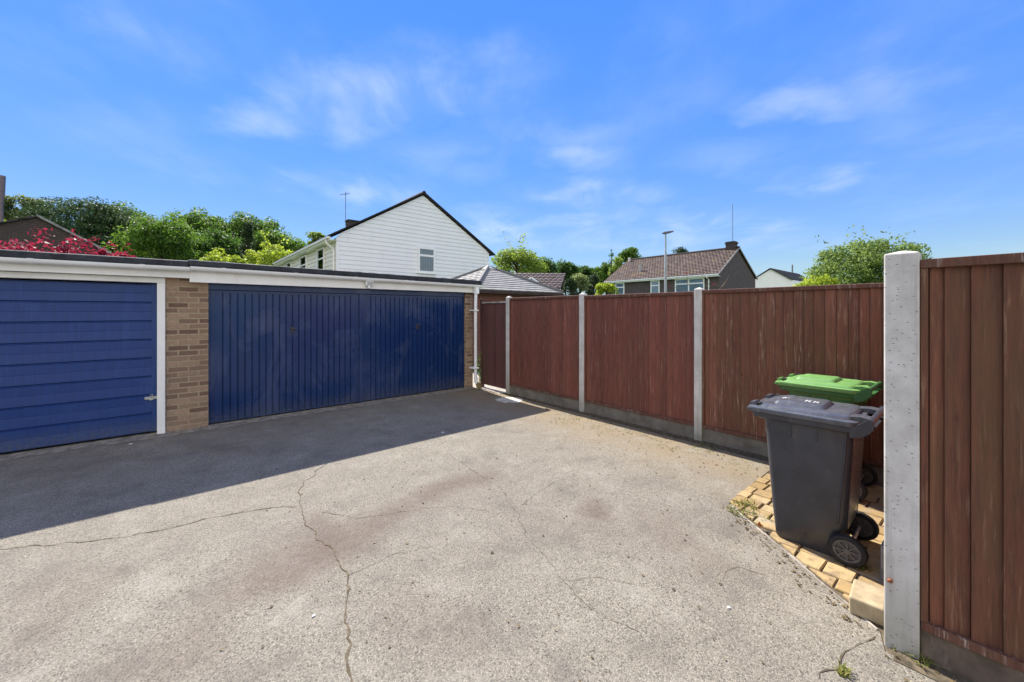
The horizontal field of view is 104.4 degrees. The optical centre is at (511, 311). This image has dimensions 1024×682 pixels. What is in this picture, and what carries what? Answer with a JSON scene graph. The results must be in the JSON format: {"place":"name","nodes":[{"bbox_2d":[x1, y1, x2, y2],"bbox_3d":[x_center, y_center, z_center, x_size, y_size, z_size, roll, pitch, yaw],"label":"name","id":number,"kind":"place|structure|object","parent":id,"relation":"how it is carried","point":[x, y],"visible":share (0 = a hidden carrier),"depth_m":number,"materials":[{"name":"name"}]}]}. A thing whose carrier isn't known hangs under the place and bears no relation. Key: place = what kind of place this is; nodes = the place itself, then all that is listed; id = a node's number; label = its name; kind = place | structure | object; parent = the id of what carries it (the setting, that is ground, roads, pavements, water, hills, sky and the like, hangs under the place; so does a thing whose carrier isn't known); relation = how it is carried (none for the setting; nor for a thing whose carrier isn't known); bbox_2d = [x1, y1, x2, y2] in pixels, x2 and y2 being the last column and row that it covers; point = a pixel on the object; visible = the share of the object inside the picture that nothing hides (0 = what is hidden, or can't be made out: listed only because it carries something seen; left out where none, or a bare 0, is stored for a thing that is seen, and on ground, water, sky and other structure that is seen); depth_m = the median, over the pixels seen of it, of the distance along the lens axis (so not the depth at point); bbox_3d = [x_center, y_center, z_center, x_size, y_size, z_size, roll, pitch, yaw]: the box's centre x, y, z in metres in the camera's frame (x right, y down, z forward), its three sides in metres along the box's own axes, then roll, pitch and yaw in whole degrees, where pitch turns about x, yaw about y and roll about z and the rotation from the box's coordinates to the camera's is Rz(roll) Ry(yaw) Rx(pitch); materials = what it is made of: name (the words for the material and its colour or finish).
{"place":"outdoors","nodes":[
{"label":"outdoors","id":0,"kind":"place"},
{"bbox_2d":[0,175,5,221],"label":"chimney","id":1,"kind":"object","parent":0,"point":[2,186],"visible":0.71,"depth_m":25.93,"materials":[{"name":"brick"}]},
{"bbox_2d":[0,214,113,255],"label":"dark brick house","id":2,"kind":"structure","parent":0,"point":[18,228],"depth_m":19.53,"materials":[{"name":"tile"}]},
{"bbox_2d":[0,369,478,453],"bbox_3d":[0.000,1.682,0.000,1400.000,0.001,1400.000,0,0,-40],"label":"ground","id":3,"kind":"structure","parent":0,"point":[165,424],"depth_m":5.50,"materials":[{"name":"grey concrete"}]},
{"bbox_2d":[4,194,67,226],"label":"garden tree","id":4,"kind":"object","parent":3,"relation":"on","point":[9,203],"visible":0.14,"depth_m":43.21,"materials":[{"name":"green plant"}]},
{"bbox_2d":[0,226,99,253],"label":"red tree","id":5,"kind":"object","parent":3,"relation":"on","point":[64,249],"visible":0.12,"depth_m":13.63,"materials":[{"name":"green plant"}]},
{"bbox_2d":[6,196,158,253],"bbox_3d":[-42.191,-4.800,40.068,12.186,13.043,13.319,0,0,-40],"label":"pine tree","id":6,"kind":"object","parent":3,"relation":"on","point":[100,216],"visible":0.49,"depth_m":38.52,"materials":[{"name":"green plant"}]},
{"bbox_2d":[71,238,135,256],"bbox_3d":[-15.357,-0.521,14.953,2.070,4.485,1.824,0,0,-40],"label":"red tree","id":7,"kind":"object","parent":3,"relation":"on","point":[99,252],"visible":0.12,"depth_m":14.98,"materials":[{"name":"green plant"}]},
{"bbox_2d":[77,200,144,232],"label":"oak tree","id":8,"kind":"object","parent":3,"relation":"on","point":[132,205],"visible":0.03,"depth_m":51.80,"materials":[{"name":"green plant"}]},
{"bbox_2d":[96,238,152,256],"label":"oak tree","id":9,"kind":"object","parent":3,"relation":"on","point":[115,247],"visible":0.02,"depth_m":40.35,"materials":[{"name":"green plant"}]},
{"bbox_2d":[96,207,155,240],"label":"oak tree","id":10,"kind":"object","parent":3,"relation":"on","point":[143,213],"visible":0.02,"depth_m":47.07,"materials":[{"name":"green plant"}]},
{"bbox_2d":[100,211,211,261],"bbox_3d":[-33.530,-4.040,38.073,8.084,11.525,7.399,0,0,-40],"label":"oak tree","id":11,"kind":"object","parent":3,"relation":"on","point":[160,235],"visible":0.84,"depth_m":36.83,"materials":[{"name":"green plant"}]},
{"bbox_2d":[152,236,231,258],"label":"oak tree","id":12,"kind":"object","parent":3,"relation":"on","point":[197,249],"visible":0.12,"depth_m":41.42,"materials":[{"name":"green plant"}]},
{"bbox_2d":[161,206,244,242],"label":"oak tree","id":13,"kind":"object","parent":3,"relation":"on","point":[197,221],"visible":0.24,"depth_m":47.99,"materials":[{"name":"green plant"}]},
{"bbox_2d":[190,227,257,260],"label":"oak tree","id":14,"kind":"object","parent":3,"relation":"on","point":[228,243],"visible":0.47,"depth_m":42.58,"materials":[{"name":"green plant"}]},
{"bbox_2d":[199,246,248,263],"bbox_3d":[-10.898,-0.389,14.964,1.613,4.222,1.766,0,0,33],"label":"lime shrub","id":15,"kind":"object","parent":3,"relation":"on","point":[217,256],"visible":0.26,"depth_m":14.89,"materials":[{"name":"green plant"}]},
{"bbox_2d":[0,249,483,452],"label":"garage row","id":16,"kind":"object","parent":3,"relation":"on","point":[93,347],"visible":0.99,"depth_m":5.72,"materials":[{"name":"brick"}]},
{"bbox_2d":[0,279,156,452],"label":"garage door","id":17,"kind":"structure","parent":16,"relation":"in","point":[78,360],"depth_m":4.97,"materials":[{"name":"blue metal"}]},
{"bbox_2d":[210,290,358,422],"bbox_3d":[-3.625,0.665,6.548,2.160,1.960,0.129,0,0,-40],"label":"garage door","id":18,"kind":"structure","parent":16,"relation":"in","point":[271,352],"depth_m":6.43,"materials":[{"name":"blue paint"}]},
{"bbox_2d":[365,281,373,288],"bbox_3d":[-2.563,-0.484,7.130,0.130,0.143,0.098,0,0,-40],"label":"floodlight","id":19,"kind":"object","parent":16,"relation":"attached to","point":[369,283],"visible":0.99,"depth_m":7.10,"materials":[{"name":"white plastic"}]},
{"bbox_2d":[363,294,462,400],"bbox_3d":[-1.916,0.665,8.000,2.185,1.960,0.129,0,0,-40],"label":"garage door","id":20,"kind":"structure","parent":16,"relation":"in","point":[412,344],"depth_m":7.90,"materials":[{"name":"blue paint"}]},
{"bbox_2d":[208,211,279,265],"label":"oak tree","id":21,"kind":"object","parent":3,"relation":"on","point":[258,223],"visible":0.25,"depth_m":50.13,"materials":[{"name":"green plant"}]},
{"bbox_2d":[238,221,256,262],"bbox_3d":[-22.648,-3.019,33.901,1.974,9.483,1.998,0,0,-40],"label":"conifer","id":22,"kind":"object","parent":3,"relation":"on","point":[247,233],"visible":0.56,"depth_m":33.81,"materials":[{"name":"green plant"}]},
{"bbox_2d":[243,230,295,265],"bbox_3d":[-18.601,-2.301,30.931,3.461,8.044,3.554,0,0,6],"label":"lime shrub","id":23,"kind":"object","parent":3,"relation":"on","point":[273,253],"visible":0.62,"depth_m":30.27,"materials":[{"name":"green plant"}]},
{"bbox_2d":[250,225,307,262],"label":"oak tree","id":24,"kind":"object","parent":3,"relation":"on","point":[295,245],"visible":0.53,"depth_m":46.23,"materials":[{"name":"green plant"}]},
{"bbox_2d":[305,231,324,244],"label":"garden tree","id":25,"kind":"object","parent":3,"relation":"on","point":[314,236],"visible":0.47,"depth_m":45.85,"materials":[{"name":"green plant"}]},
{"bbox_2d":[451,265,563,366],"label":"outbuilding","id":26,"kind":"structure","parent":3,"relation":"on","point":[500,285],"depth_m":12.60,"materials":[{"name":"grey brick"}]},
{"bbox_2d":[490,232,549,272],"bbox_3d":[0.539,-2.393,32.967,4.937,8.234,4.290,0,0,-40],"label":"garden tree","id":27,"kind":"object","parent":3,"relation":"on","point":[520,259],"visible":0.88,"depth_m":32.21,"materials":[{"name":"green plant"}]},
{"bbox_2d":[529,256,559,272],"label":"tree","id":28,"kind":"object","parent":3,"relation":"on","point":[553,268],"visible":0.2,"depth_m":54.92,"materials":[{"name":"green plant"}]},
{"bbox_2d":[555,258,579,278],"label":"tree","id":29,"kind":"object","parent":3,"relation":"on","point":[568,268],"visible":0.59,"depth_m":58.96,"materials":[{"name":"green plant"}]},
{"bbox_2d":[570,273,591,292],"bbox_3d":[3.914,-0.250,23.003,1.325,3.944,1.300,0,0,17],"label":"pale shrub","id":30,"kind":"object","parent":3,"relation":"on","point":[581,280],"visible":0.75,"depth_m":22.73,"materials":[{"name":"green plant"}]},
{"bbox_2d":[577,265,595,292],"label":"tree","id":31,"kind":"object","parent":3,"relation":"on","point":[586,270],"visible":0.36,"depth_m":60.40,"materials":[{"name":"green plant"}]},
{"bbox_2d":[593,262,609,285],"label":"tree","id":32,"kind":"object","parent":3,"relation":"on","point":[602,270],"visible":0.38,"depth_m":58.77,"materials":[{"name":"green plant"}]},
{"bbox_2d":[595,282,619,294],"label":"lime shrub","id":33,"kind":"object","parent":3,"relation":"on","point":[611,288],"visible":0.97,"depth_m":18.80,"materials":[{"name":"green plant"}]},
{"bbox_2d":[608,249,613,275],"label":"thin tree","id":34,"kind":"object","parent":3,"relation":"on","point":[610,263],"visible":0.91,"depth_m":49.92,"materials":[{"name":"green plant"}]},
{"bbox_2d":[608,256,623,275],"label":"garden tree","id":35,"kind":"object","parent":3,"relation":"on","point":[617,264],"visible":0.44,"depth_m":53.51,"materials":[{"name":"green plant"}]},
{"bbox_2d":[617,247,642,263],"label":"garden tree","id":36,"kind":"object","parent":3,"relation":"on","point":[627,253],"visible":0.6,"depth_m":61.24,"materials":[{"name":"green plant"}]},
{"bbox_2d":[662,231,673,291],"bbox_3d":[9.800,-1.704,24.981,0.700,6.748,0.253,0,0,0],"label":"street lamp","id":37,"kind":"object","parent":3,"relation":"on","point":[665,268],"visible":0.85,"depth_m":24.91,"materials":[{"name":"grey metal"}]},
{"bbox_2d":[506,283,883,485],"bbox_3d":[1.843,0.703,5.869,0.100,2.035,5.975,0,0,-40],"label":"boundary fence","id":38,"kind":"object","parent":3,"relation":"on","point":[700,364],"visible":0.75,"depth_m":5.14,"materials":[{"name":"wood"}]},
{"bbox_2d":[480,299,505,388],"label":"side gate","id":39,"kind":"structure","parent":38,"relation":"attached to","point":[493,341],"depth_m":8.48,"materials":[{"name":"wood"}]},
{"bbox_2d":[669,269,727,290],"bbox_3d":[5.176,0.170,10.991,1.676,3.002,0.066,0,0,-1],"label":"bare sapling","id":40,"kind":"object","parent":3,"relation":"on","point":[700,278],"visible":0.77,"depth_m":10.99,"materials":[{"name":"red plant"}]},
{"bbox_2d":[793,274,839,285],"bbox_3d":[12.308,0.108,16.012,1.759,3.229,1.713,0,0,-40],"label":"lime shrub","id":41,"kind":"object","parent":3,"relation":"on","point":[821,280],"visible":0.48,"depth_m":15.61,"materials":[{"name":"green plant"}]},
{"bbox_2d":[799,225,931,283],"bbox_3d":[16.029,-1.033,17.945,4.913,5.512,4.784,0,0,8],"label":"garden tree","id":42,"kind":"object","parent":3,"relation":"on","point":[863,260],"visible":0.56,"depth_m":17.20,"materials":[{"name":"green plant"}]},
{"bbox_2d":[884,251,1023,681],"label":"corner fence","id":43,"kind":"object","parent":3,"relation":"on","point":[953,464],"visible":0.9,"depth_m":1.83,"materials":[{"name":"wood"}]},
{"bbox_2d":[272,191,494,277],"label":"white house","id":44,"kind":"structure","parent":0,"point":[424,233],"depth_m":19.49,"materials":[{"name":"plastic"}]},
{"bbox_2d":[299,255,306,267],"bbox_3d":[-11.351,-2.175,21.535,0.100,1.670,1.505,0,0,-40],"label":"window","id":45,"kind":"structure","parent":44,"relation":"in","point":[303,259],"depth_m":21.52,"materials":[{"name":"white plastic"}]},
{"bbox_2d":[316,247,324,268],"bbox_3d":[-9.150,-2.175,18.943,0.100,1.670,1.297,0,0,-40],"label":"window","id":46,"kind":"structure","parent":44,"relation":"in","point":[320,253],"depth_m":18.98,"materials":[{"name":"white plastic"}]},
{"bbox_2d":[417,246,435,274],"bbox_3d":[-4.274,-2.553,19.882,1.062,1.326,0.100,0,0,-40],"label":"window","id":47,"kind":"structure","parent":44,"relation":"in","point":[426,256],"depth_m":19.87,"materials":[{"name":"white plastic"}]},
{"bbox_2d":[0,387,937,681],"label":"driveway","id":48,"kind":"structure","parent":0,"point":[108,553],"depth_m":2.65,"materials":[{"name":"concrete"}]},
{"bbox_2d":[0,387,473,460],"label":"garage threshold","id":49,"kind":"object","parent":48,"relation":"on","point":[53,449],"visible":0.93,"depth_m":5.70,"materials":[{"name":"concrete"}]},
{"bbox_2d":[476,382,481,388],"bbox_3d":[-0.713,1.600,8.551,0.080,0.120,0.110,-15,-5,20],"label":"wood block","id":50,"kind":"object","parent":48,"relation":"on","point":[478,385],"depth_m":8.50,"materials":[{"name":"brown wood"}]},
{"bbox_2d":[495,397,522,402],"bbox_3d":[-0.031,1.666,7.484,0.488,0.001,0.557,0,0,-40],"label":"concrete patch","id":51,"kind":"object","parent":48,"relation":"on","point":[509,399],"visible":1,"depth_m":7.52,"materials":[{"name":"grey concrete"}]},
{"bbox_2d":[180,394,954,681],"bbox_3d":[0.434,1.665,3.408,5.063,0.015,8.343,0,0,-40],"label":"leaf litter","id":52,"kind":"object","parent":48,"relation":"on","point":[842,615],"visible":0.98,"depth_m":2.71,"materials":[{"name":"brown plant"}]},
{"bbox_2d":[833,657,853,678],"bbox_3d":[1.537,1.656,1.837,0.096,0.027,0.072,0,0,-40],"label":"weed tuft","id":53,"kind":"object","parent":48,"relation":"on","point":[843,670],"visible":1,"depth_m":1.83,"materials":[{"name":"green plant"}]},
{"bbox_2d":[473,372,505,393],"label":"side path","id":54,"kind":"structure","parent":0,"point":[493,389],"depth_m":8.60,"materials":[{"name":"concrete"}]},
{"bbox_2d":[477,352,482,382],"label":"climbing weed","id":55,"kind":"object","parent":54,"relation":"on","point":[479,372],"visible":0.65,"depth_m":8.73,"materials":[{"name":"green plant"}]},
{"bbox_2d":[0,0,1023,295],"label":"sky","id":56,"kind":"structure","parent":0,"point":[585,129],"materials":[{"name":"blue"}]},
{"bbox_2d":[513,273,565,292],"bbox_3d":[1.280,-0.460,26.163,5.404,4.260,6.480,0,0,0],"label":"brown bungalow","id":57,"kind":"object","parent":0,"point":[556,280],"visible":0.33,"depth_m":25.70,"materials":[{"name":"tile"}]},
{"bbox_2d":[563,278,580,295],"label":"conifer","id":58,"kind":"object","parent":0,"point":[571,285],"visible":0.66,"depth_m":20.83,"materials":[{"name":"green plant"}]},
{"bbox_2d":[585,272,600,294],"bbox_3d":[4.333,-0.177,20.952,0.945,3.798,0.966,0,0,19],"label":"conifer","id":59,"kind":"object","parent":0,"point":[595,280],"visible":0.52,"depth_m":20.88,"materials":[{"name":"green plant"}]},
{"bbox_2d":[604,204,757,294],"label":"brown house","id":60,"kind":"structure","parent":0,"point":[720,266],"depth_m":38.41,"materials":[{"name":"tile"}]},
{"bbox_2d":[615,283,624,293],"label":"window","id":61,"kind":"structure","parent":60,"relation":"in","point":[620,286],"depth_m":42.30,"materials":[{"name":"white plastic"}]},
{"bbox_2d":[650,280,659,292],"bbox_3d":[14.157,-2.330,39.280,0.100,1.480,1.062,0,0,-40],"label":"window","id":62,"kind":"structure","parent":60,"relation":"in","point":[654,285],"depth_m":39.27,"materials":[{"name":"white plastic"}]},
{"bbox_2d":[675,277,704,291],"bbox_3d":[16.376,-2.330,36.666,0.100,1.480,2.854,0,0,-40],"label":"window","id":63,"kind":"structure","parent":60,"relation":"in","point":[682,284],"depth_m":36.68,"materials":[{"name":"white plastic"}]},
{"bbox_2d":[673,246,688,253],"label":"tree","id":64,"kind":"object","parent":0,"point":[681,250],"visible":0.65,"depth_m":65.38,"materials":[{"name":"green plant"}]},
{"bbox_2d":[502,393,971,681],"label":"soil strip","id":65,"kind":"object","parent":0,"point":[944,675],"visible":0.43,"depth_m":4.53,"materials":[{"name":"brown soil"}]},
{"bbox_2d":[905,652,945,668],"bbox_3d":[1.974,1.653,1.910,0.206,0.035,0.158,0,0,-65],"label":"weed tuft","id":66,"kind":"object","parent":65,"relation":"on","point":[927,662],"visible":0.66,"depth_m":1.88,"materials":[{"name":"green plant"}]},
{"bbox_2d":[755,265,804,287],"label":"distant house","id":67,"kind":"structure","parent":0,"point":[770,277],"depth_m":61.95,"materials":[{"name":"tile"}]},
{"bbox_2d":[729,470,896,655],"bbox_3d":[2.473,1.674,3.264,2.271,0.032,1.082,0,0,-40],"label":"block paving","id":68,"kind":"structure","parent":0,"point":[831,573],"depth_m":2.83,"materials":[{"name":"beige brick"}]},
{"bbox_2d":[724,496,756,515],"bbox_3d":[1.969,1.649,3.365,0.431,0.041,0.258,0,0,-40],"label":"weed tuft","id":69,"kind":"object","parent":68,"relation":"on","point":[746,504],"visible":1,"depth_m":3.35,"materials":[{"name":"green plant"}]},
{"bbox_2d":[745,513,771,525],"bbox_3d":[1.980,1.659,3.179,0.209,0.022,0.204,0,0,2],"label":"weed tuft","id":70,"kind":"object","parent":68,"relation":"on","point":[757,517],"visible":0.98,"depth_m":3.19,"materials":[{"name":"green plant"}]},
{"bbox_2d":[730,505,878,630],"bbox_3d":[1.914,1.671,2.748,0.045,0.019,1.337,0,0,-1],"label":"kerb haunch","id":71,"kind":"object","parent":68,"relation":"on","point":[801,564],"visible":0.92,"depth_m":2.62,"materials":[{"name":"concrete"}]},
{"bbox_2d":[746,394,883,567],"bbox_3d":[2.228,1.162,2.923,0.608,1.004,0.726,0,0,-41],"label":"wheelie bin","id":72,"kind":"object","parent":68,"relation":"on","point":[815,449],"visible":0.99,"depth_m":2.75,"materials":[{"name":"black plastic"}]},
{"bbox_2d":[774,374,883,500],"bbox_3d":[3.045,1.149,3.828,0.608,1.029,0.726,0,0,-39],"label":"wheelie bin","id":73,"kind":"object","parent":68,"relation":"on","point":[843,390],"visible":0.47,"depth_m":3.69,"materials":[{"name":"green plastic"}]},
{"bbox_2d":[856,564,873,571],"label":"weed tuft","id":74,"kind":"object","parent":68,"relation":"on","point":[863,568],"visible":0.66,"depth_m":2.56,"materials":[{"name":"green plant"}]},
{"bbox_2d":[849,579,883,626],"bbox_3d":[1.996,1.623,2.220,0.220,0.095,0.150,0,0,-44],"label":"stone block","id":75,"kind":"object","parent":68,"relation":"on","point":[866,600],"depth_m":2.18,"materials":[{"name":"beige stone"}]},
{"bbox_2d":[881,540,883,578],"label":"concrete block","id":76,"kind":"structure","parent":68,"relation":"on","point":[882,560],"depth_m":2.47,"materials":[{"name":"grey concrete"}]}
]}

